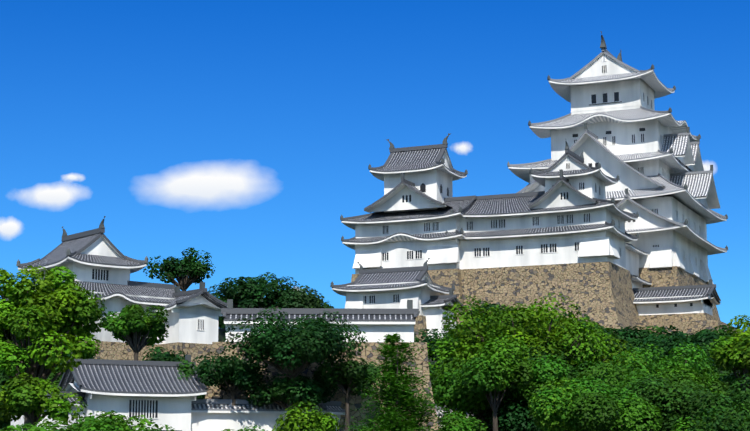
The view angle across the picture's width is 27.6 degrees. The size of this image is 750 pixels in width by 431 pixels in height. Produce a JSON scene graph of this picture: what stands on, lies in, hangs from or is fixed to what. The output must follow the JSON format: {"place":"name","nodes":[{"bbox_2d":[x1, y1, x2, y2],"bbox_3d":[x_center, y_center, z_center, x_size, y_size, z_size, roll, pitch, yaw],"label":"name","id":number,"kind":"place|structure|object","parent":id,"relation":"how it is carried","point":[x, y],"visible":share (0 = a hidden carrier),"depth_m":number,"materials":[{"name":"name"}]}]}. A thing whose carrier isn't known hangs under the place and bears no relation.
{"place":"outdoors","nodes":[
{"label":"outdoors","id":0,"kind":"place"},
{"bbox_2d":[0,219,20,237],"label":"cloud","id":1,"kind":"structure","parent":0,"point":[9,228],"depth_m":6200.43,"materials":[{"name":"white"}]},
{"bbox_2d":[22,181,82,206],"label":"cloud","id":2,"kind":"structure","parent":0,"point":[59,195],"depth_m":6085.92,"materials":[{"name":"white"}]},
{"bbox_2d":[63,174,82,180],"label":"cloud","id":3,"kind":"structure","parent":0,"point":[70,177],"depth_m":6684.97,"materials":[{"name":"white"}]},
{"bbox_2d":[149,166,261,204],"bbox_3d":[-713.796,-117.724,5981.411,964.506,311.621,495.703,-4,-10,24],"label":"cloud","id":4,"kind":"structure","parent":0,"point":[209,185],"depth_m":5983.09,"materials":[{"name":"white"}]},
{"bbox_2d":[0,0,749,328],"label":"sky","id":5,"kind":"structure","parent":0,"point":[124,97],"materials":[{"name":"blue"}]},
{"bbox_2d":[455,143,469,152],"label":"cloud","id":6,"kind":"structure","parent":0,"point":[463,148],"depth_m":6371.05,"materials":[{"name":"white"}]},
{"bbox_2d":[218,328,733,430],"bbox_3d":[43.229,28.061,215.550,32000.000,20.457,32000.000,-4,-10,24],"label":"ground","id":7,"kind":"structure","parent":0,"point":[221,335],"depth_m":184.29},
{"bbox_2d":[0,370,9,410],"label":"forest tree","id":8,"kind":"object","parent":7,"relation":"on","point":[3,379],"visible":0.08,"depth_m":119.22,"materials":[{"name":"green plant"}]},
{"bbox_2d":[0,414,10,429],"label":"bush","id":9,"kind":"object","parent":7,"relation":"on","point":[3,424],"visible":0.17,"depth_m":125.58,"materials":[{"name":"green plant"}]},
{"bbox_2d":[0,372,87,424],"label":"bush","id":10,"kind":"object","parent":7,"relation":"on","point":[26,400],"visible":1,"depth_m":75.36,"materials":[{"name":"green plant"}]},
{"bbox_2d":[0,265,107,429],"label":"tree","id":11,"kind":"object","parent":7,"relation":"on","point":[59,310],"visible":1,"depth_m":81.32,"materials":[{"name":"green plant"}]},
{"bbox_2d":[12,336,95,375],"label":"tree","id":12,"kind":"object","parent":7,"relation":"on","point":[91,357],"visible":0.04,"depth_m":135.87,"materials":[{"name":"green plant"}]},
{"bbox_2d":[47,367,63,387],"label":"forest tree","id":13,"kind":"object","parent":7,"relation":"on","point":[51,376],"visible":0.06,"depth_m":133.32,"materials":[{"name":"green plant"}]},
{"bbox_2d":[0,410,174,430],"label":"bush","id":14,"kind":"object","parent":7,"relation":"on","point":[110,422],"visible":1,"depth_m":68.85,"materials":[{"name":"green plant"}]},
{"bbox_2d":[5,216,226,379],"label":"castle turret","id":15,"kind":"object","parent":7,"relation":"on","point":[98,261],"visible":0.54,"depth_m":164.78,"materials":[{"name":"paint"}]},
{"bbox_2d":[100,304,169,359],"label":"tree","id":16,"kind":"object","parent":7,"relation":"on","point":[134,330],"visible":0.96,"depth_m":147.68,"materials":[{"name":"green plant"}]},
{"bbox_2d":[143,353,179,361],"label":"bush","id":17,"kind":"object","parent":7,"relation":"on","point":[159,358],"depth_m":122.00,"materials":[{"name":"green plant"}]},
{"bbox_2d":[141,345,186,361],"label":"bush","id":18,"kind":"object","parent":7,"relation":"on","point":[167,354],"visible":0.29,"depth_m":147.22,"materials":[{"name":"green plant"}]},
{"bbox_2d":[143,248,215,290],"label":"tree","id":19,"kind":"object","parent":7,"relation":"on","point":[171,270],"visible":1,"depth_m":188.89,"materials":[{"name":"green plant"}]},
{"bbox_2d":[176,360,199,379],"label":"bush","id":20,"kind":"object","parent":7,"relation":"on","point":[186,369],"visible":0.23,"depth_m":115.24,"materials":[{"name":"green plant"}]},
{"bbox_2d":[196,365,208,398],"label":"forest tree","id":21,"kind":"object","parent":7,"relation":"on","point":[198,397],"depth_m":127.20,"materials":[{"name":"green plant"}]},
{"bbox_2d":[218,321,225,328],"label":"bush","id":22,"kind":"object","parent":7,"relation":"on","point":[221,324],"visible":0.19,"depth_m":198.68,"materials":[{"name":"green plant"}]},
{"bbox_2d":[190,351,271,405],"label":"dark tree","id":23,"kind":"object","parent":7,"relation":"on","point":[223,373],"visible":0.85,"depth_m":114.25,"materials":[{"name":"green plant"}]},
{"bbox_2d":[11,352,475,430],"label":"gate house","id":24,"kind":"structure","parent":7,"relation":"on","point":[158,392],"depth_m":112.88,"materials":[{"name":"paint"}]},
{"bbox_2d":[223,424,267,430],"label":"bush","id":25,"kind":"object","parent":7,"relation":"on","point":[247,429],"visible":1,"depth_m":98.33,"materials":[{"name":"green plant"}]},
{"bbox_2d":[208,272,299,321],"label":"tree","id":26,"kind":"object","parent":7,"relation":"on","point":[260,292],"visible":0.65,"depth_m":181.76,"materials":[{"name":"green plant"}]},
{"bbox_2d":[243,373,335,412],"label":"bush","id":27,"kind":"object","parent":7,"relation":"on","point":[309,390],"visible":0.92,"depth_m":113.84,"materials":[{"name":"green plant"}]},
{"bbox_2d":[220,306,367,415],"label":"dark tree","id":28,"kind":"object","parent":7,"relation":"on","point":[297,351],"visible":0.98,"depth_m":112.87,"materials":[{"name":"green plant"}]},
{"bbox_2d":[280,285,324,307],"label":"tree","id":29,"kind":"object","parent":7,"relation":"on","point":[303,299],"visible":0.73,"depth_m":179.73,"materials":[{"name":"green plant"}]},
{"bbox_2d":[272,401,340,430],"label":"bush","id":30,"kind":"object","parent":7,"relation":"on","point":[312,420],"visible":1,"depth_m":101.53,"materials":[{"name":"green plant"}]},
{"bbox_2d":[205,299,438,430],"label":"compound wall","id":31,"kind":"structure","parent":7,"relation":"on","point":[375,325],"depth_m":120.14,"materials":[{"name":"paint"}]},
{"bbox_2d":[321,297,333,307],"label":"bush","id":32,"kind":"object","parent":7,"relation":"on","point":[327,304],"visible":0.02,"depth_m":190.66,"materials":[{"name":"green plant"}]},
{"bbox_2d":[312,351,381,430],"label":"tree","id":33,"kind":"object","parent":7,"relation":"on","point":[352,379],"visible":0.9,"depth_m":115.55,"materials":[{"name":"green plant"}]},
{"bbox_2d":[330,258,463,341],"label":"castle turret","id":34,"kind":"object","parent":7,"relation":"on","point":[390,288],"visible":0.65,"depth_m":199.74,"materials":[{"name":"paint"}]},
{"bbox_2d":[332,333,462,430],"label":"conifer tree","id":35,"kind":"object","parent":7,"relation":"on","point":[395,396],"visible":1,"depth_m":98.89,"materials":[{"name":"green plant"}]},
{"bbox_2d":[414,328,446,360],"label":"bush","id":36,"kind":"object","parent":7,"relation":"on","point":[427,339],"visible":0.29,"depth_m":174.81,"materials":[{"name":"green plant"}]},
{"bbox_2d":[430,377,436,399],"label":"bush","id":37,"kind":"object","parent":7,"relation":"on","point":[432,383],"visible":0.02,"depth_m":142.74,"materials":[{"name":"green plant"}]},
{"bbox_2d":[430,346,438,358],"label":"bush","id":38,"kind":"object","parent":7,"relation":"on","point":[436,356],"visible":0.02,"depth_m":171.88,"materials":[{"name":"green plant"}]},
{"bbox_2d":[429,369,441,385],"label":"bush","id":39,"kind":"object","parent":7,"relation":"on","point":[431,372],"visible":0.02,"depth_m":145.02,"materials":[{"name":"green plant"}]},
{"bbox_2d":[428,361,444,372],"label":"bush","id":40,"kind":"object","parent":7,"relation":"on","point":[434,366],"depth_m":149.00,"materials":[{"name":"green plant"}]},
{"bbox_2d":[430,322,457,360],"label":"tree","id":41,"kind":"object","parent":7,"relation":"on","point":[440,334],"depth_m":159.56,"materials":[{"name":"green plant"}]},
{"bbox_2d":[437,326,480,356],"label":"forest tree","id":42,"kind":"object","parent":7,"relation":"on","point":[445,339],"depth_m":141.48,"materials":[{"name":"green plant"}]},
{"bbox_2d":[433,342,489,430],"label":"forest tree","id":43,"kind":"object","parent":7,"relation":"on","point":[453,372],"visible":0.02,"depth_m":129.27,"materials":[{"name":"green plant"}]},
{"bbox_2d":[443,318,479,346],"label":"forest tree","id":44,"kind":"object","parent":7,"relation":"on","point":[462,325],"depth_m":151.24,"materials":[{"name":"green plant"}]},
{"bbox_2d":[438,411,487,430],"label":"bush","id":45,"kind":"object","parent":7,"relation":"on","point":[457,422],"visible":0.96,"depth_m":106.32,"materials":[{"name":"green plant"}]},
{"bbox_2d":[431,356,520,426],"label":"camphor tree","id":46,"kind":"object","parent":7,"relation":"on","point":[452,398],"visible":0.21,"depth_m":119.41,"materials":[{"name":"green plant"}]},
{"bbox_2d":[462,299,506,320],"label":"bush","id":47,"kind":"object","parent":7,"relation":"on","point":[489,306],"visible":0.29,"depth_m":168.19,"materials":[{"name":"green plant"}]},
{"bbox_2d":[340,133,651,329],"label":"wing","id":48,"kind":"structure","parent":7,"relation":"on","point":[564,234],"depth_m":209.10,"materials":[{"name":"white paint"}]},
{"bbox_2d":[453,334,539,430],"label":"forest tree","id":49,"kind":"object","parent":7,"relation":"on","point":[489,376],"visible":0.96,"depth_m":115.98,"materials":[{"name":"green plant"}]},
{"bbox_2d":[468,393,541,430],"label":"bush","id":50,"kind":"object","parent":7,"relation":"on","point":[508,421],"visible":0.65,"depth_m":117.47,"materials":[{"name":"green plant"}]},
{"bbox_2d":[506,398,530,421],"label":"bush","id":51,"kind":"object","parent":7,"relation":"on","point":[526,418],"visible":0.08,"depth_m":118.70,"materials":[{"name":"green plant"}]},
{"bbox_2d":[427,293,634,381],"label":"camphor tree","id":52,"kind":"object","parent":7,"relation":"on","point":[524,324],"visible":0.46,"depth_m":125.26,"materials":[{"name":"green plant"}]},
{"bbox_2d":[505,355,569,430],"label":"forest tree","id":53,"kind":"object","parent":7,"relation":"on","point":[549,371],"visible":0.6,"depth_m":115.79,"materials":[{"name":"green plant"}]},
{"bbox_2d":[518,336,566,359],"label":"bush","id":54,"kind":"object","parent":7,"relation":"on","point":[543,345],"depth_m":124.17,"materials":[{"name":"green plant"}]},
{"bbox_2d":[506,345,579,391],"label":"bush","id":55,"kind":"object","parent":7,"relation":"on","point":[569,376],"depth_m":121.95,"materials":[{"name":"green plant"}]},
{"bbox_2d":[510,349,576,392],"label":"bush","id":56,"kind":"object","parent":7,"relation":"on","point":[548,353],"visible":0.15,"depth_m":121.25,"materials":[{"name":"green plant"}]},
{"bbox_2d":[528,380,591,430],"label":"bush","id":57,"kind":"object","parent":7,"relation":"on","point":[546,409],"depth_m":108.96,"materials":[{"name":"green plant"}]},
{"bbox_2d":[537,336,597,377],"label":"bush","id":58,"kind":"object","parent":7,"relation":"on","point":[573,356],"visible":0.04,"depth_m":124.15,"materials":[{"name":"green plant"}]},
{"bbox_2d":[546,304,590,323],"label":"bush","id":59,"kind":"object","parent":7,"relation":"on","point":[576,308],"visible":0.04,"depth_m":165.03,"materials":[{"name":"green plant"}]},
{"bbox_2d":[536,363,631,430],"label":"forest tree","id":60,"kind":"object","parent":7,"relation":"on","point":[600,371],"visible":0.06,"depth_m":111.70,"materials":[{"name":"green plant"}]},
{"bbox_2d":[576,324,613,345],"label":"bush","id":61,"kind":"object","parent":7,"relation":"on","point":[606,329],"visible":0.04,"depth_m":150.08,"materials":[{"name":"green plant"}]},
{"bbox_2d":[528,376,662,430],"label":"forest tree","id":62,"kind":"object","parent":7,"relation":"on","point":[584,407],"visible":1,"depth_m":97.99,"materials":[{"name":"green plant"}]},
{"bbox_2d":[578,323,619,352],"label":"bush","id":63,"kind":"object","parent":7,"relation":"on","point":[595,329],"depth_m":151.17,"materials":[{"name":"green plant"}]},
{"bbox_2d":[594,378,619,398],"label":"bush","id":64,"kind":"object","parent":7,"relation":"on","point":[605,380],"visible":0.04,"depth_m":111.37,"materials":[{"name":"green plant"}]},
{"bbox_2d":[569,360,648,387],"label":"bush","id":65,"kind":"object","parent":7,"relation":"on","point":[618,376],"visible":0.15,"depth_m":114.64,"materials":[{"name":"green plant"}]},
{"bbox_2d":[585,330,647,361],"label":"bush","id":66,"kind":"object","parent":7,"relation":"on","point":[627,347],"visible":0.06,"depth_m":147.91,"materials":[{"name":"green plant"}]},
{"bbox_2d":[609,328,624,341],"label":"bush","id":67,"kind":"object","parent":7,"relation":"on","point":[614,330],"visible":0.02,"depth_m":162.92,"materials":[{"name":"green plant"}]},
{"bbox_2d":[507,32,727,320],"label":"keep","id":68,"kind":"structure","parent":7,"relation":"on","point":[614,123],"depth_m":230.15,"materials":[{"name":"white paint"}]},
{"bbox_2d":[611,325,653,349],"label":"bush","id":69,"kind":"object","parent":7,"relation":"on","point":[631,336],"visible":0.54,"depth_m":161.71,"materials":[{"name":"green plant"}]},
{"bbox_2d":[615,370,655,397],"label":"bush","id":70,"kind":"object","parent":7,"relation":"on","point":[622,385],"visible":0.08,"depth_m":108.76,"materials":[{"name":"green plant"}]},
{"bbox_2d":[636,334,667,353],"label":"bush","id":71,"kind":"object","parent":7,"relation":"on","point":[646,340],"visible":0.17,"depth_m":153.79,"materials":[{"name":"green plant"}]},
{"bbox_2d":[638,325,666,338],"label":"bush","id":72,"kind":"object","parent":7,"relation":"on","point":[658,330],"visible":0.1,"depth_m":167.53,"materials":[{"name":"green plant"}]},
{"bbox_2d":[616,375,700,430],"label":"forest tree","id":73,"kind":"object","parent":7,"relation":"on","point":[669,397],"visible":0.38,"depth_m":102.23,"materials":[{"name":"green plant"}]},
{"bbox_2d":[641,350,681,369],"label":"bush","id":74,"kind":"object","parent":7,"relation":"on","point":[656,357],"visible":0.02,"depth_m":147.41,"materials":[{"name":"green plant"}]},
{"bbox_2d":[602,342,723,401],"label":"tree","id":75,"kind":"object","parent":7,"relation":"on","point":[694,371],"visible":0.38,"depth_m":116.24,"materials":[{"name":"green plant"}]},
{"bbox_2d":[620,375,709,429],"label":"forest tree","id":76,"kind":"object","parent":7,"relation":"on","point":[691,387],"visible":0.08,"depth_m":104.83,"materials":[{"name":"green plant"}]},
{"bbox_2d":[626,373,713,409],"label":"bush","id":77,"kind":"object","parent":7,"relation":"on","point":[676,379],"visible":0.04,"depth_m":111.40,"materials":[{"name":"green plant"}]},
{"bbox_2d":[662,325,690,341],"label":"bush","id":78,"kind":"object","parent":7,"relation":"on","point":[680,334],"visible":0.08,"depth_m":175.85,"materials":[{"name":"green plant"}]},
{"bbox_2d":[640,335,713,373],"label":"bush","id":79,"kind":"object","parent":7,"relation":"on","point":[669,343],"visible":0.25,"depth_m":148.70,"materials":[{"name":"green plant"}]},
{"bbox_2d":[633,279,744,335],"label":"yagura","id":80,"kind":"structure","parent":7,"relation":"on","point":[686,309],"depth_m":209.23,"materials":[{"name":"paint"}]},
{"bbox_2d":[655,389,749,430],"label":"forest tree","id":81,"kind":"object","parent":7,"relation":"on","point":[699,407],"visible":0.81,"depth_m":98.93,"materials":[{"name":"green plant"}]},
{"bbox_2d":[689,355,716,375],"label":"bush","id":82,"kind":"object","parent":7,"relation":"on","point":[715,369],"depth_m":148.96,"materials":[{"name":"green plant"}]},
{"bbox_2d":[687,331,728,351],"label":"bush","id":83,"kind":"object","parent":7,"relation":"on","point":[703,338],"visible":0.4,"depth_m":163.51,"materials":[{"name":"green plant"}]},
{"bbox_2d":[672,406,749,430],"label":"bush","id":84,"kind":"object","parent":7,"relation":"on","point":[681,426],"visible":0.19,"depth_m":98.43,"materials":[{"name":"green plant"}]},
{"bbox_2d":[686,325,735,345],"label":"bush","id":85,"kind":"object","parent":7,"relation":"on","point":[720,331],"visible":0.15,"depth_m":165.99,"materials":[{"name":"green plant"}]},
{"bbox_2d":[704,366,720,377],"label":"bush","id":86,"kind":"object","parent":7,"relation":"on","point":[716,374],"depth_m":131.11,"materials":[{"name":"green plant"}]},
{"bbox_2d":[694,343,733,375],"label":"bush","id":87,"kind":"object","parent":7,"relation":"on","point":[707,347],"visible":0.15,"depth_m":152.33,"materials":[{"name":"green plant"}]},
{"bbox_2d":[706,373,722,381],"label":"bush","id":88,"kind":"object","parent":7,"relation":"on","point":[715,376],"depth_m":127.41,"materials":[{"name":"green plant"}]},
{"bbox_2d":[711,367,737,376],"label":"bush","id":89,"kind":"object","parent":7,"relation":"on","point":[723,371],"visible":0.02,"depth_m":146.37,"materials":[{"name":"green plant"}]},
{"bbox_2d":[714,374,735,384],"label":"bush","id":90,"kind":"object","parent":7,"relation":"on","point":[719,378],"depth_m":124.54,"materials":[{"name":"green plant"}]},
{"bbox_2d":[705,379,748,397],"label":"bush","id":91,"kind":"object","parent":7,"relation":"on","point":[718,385],"visible":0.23,"depth_m":120.35,"materials":[{"name":"green plant"}]},
{"bbox_2d":[709,315,749,394],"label":"tree","id":92,"kind":"object","parent":7,"relation":"on","point":[724,355],"visible":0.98,"depth_m":121.37,"materials":[{"name":"green plant"}]},
{"bbox_2d":[711,392,749,408],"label":"bush","id":93,"kind":"object","parent":7,"relation":"on","point":[736,400],"visible":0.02,"depth_m":110.75,"materials":[{"name":"green plant"}]},
{"bbox_2d":[713,371,749,394],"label":"bush","id":94,"kind":"object","parent":7,"relation":"on","point":[732,378],"visible":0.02,"depth_m":122.98,"materials":[{"name":"green plant"}]},
{"bbox_2d":[726,374,749,411],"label":"bush","id":95,"kind":"object","parent":7,"relation":"on","point":[739,397],"visible":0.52,"depth_m":105.95,"materials":[{"name":"green plant"}]},
{"bbox_2d":[734,403,749,428],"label":"bush","id":96,"kind":"object","parent":7,"relation":"on","point":[745,409],"visible":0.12,"depth_m":104.72,"materials":[{"name":"green plant"}]},
{"bbox_2d":[702,163,714,170],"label":"cloud","id":97,"kind":"structure","parent":0,"point":[706,166],"depth_m":6519.95,"materials":[{"name":"white"}]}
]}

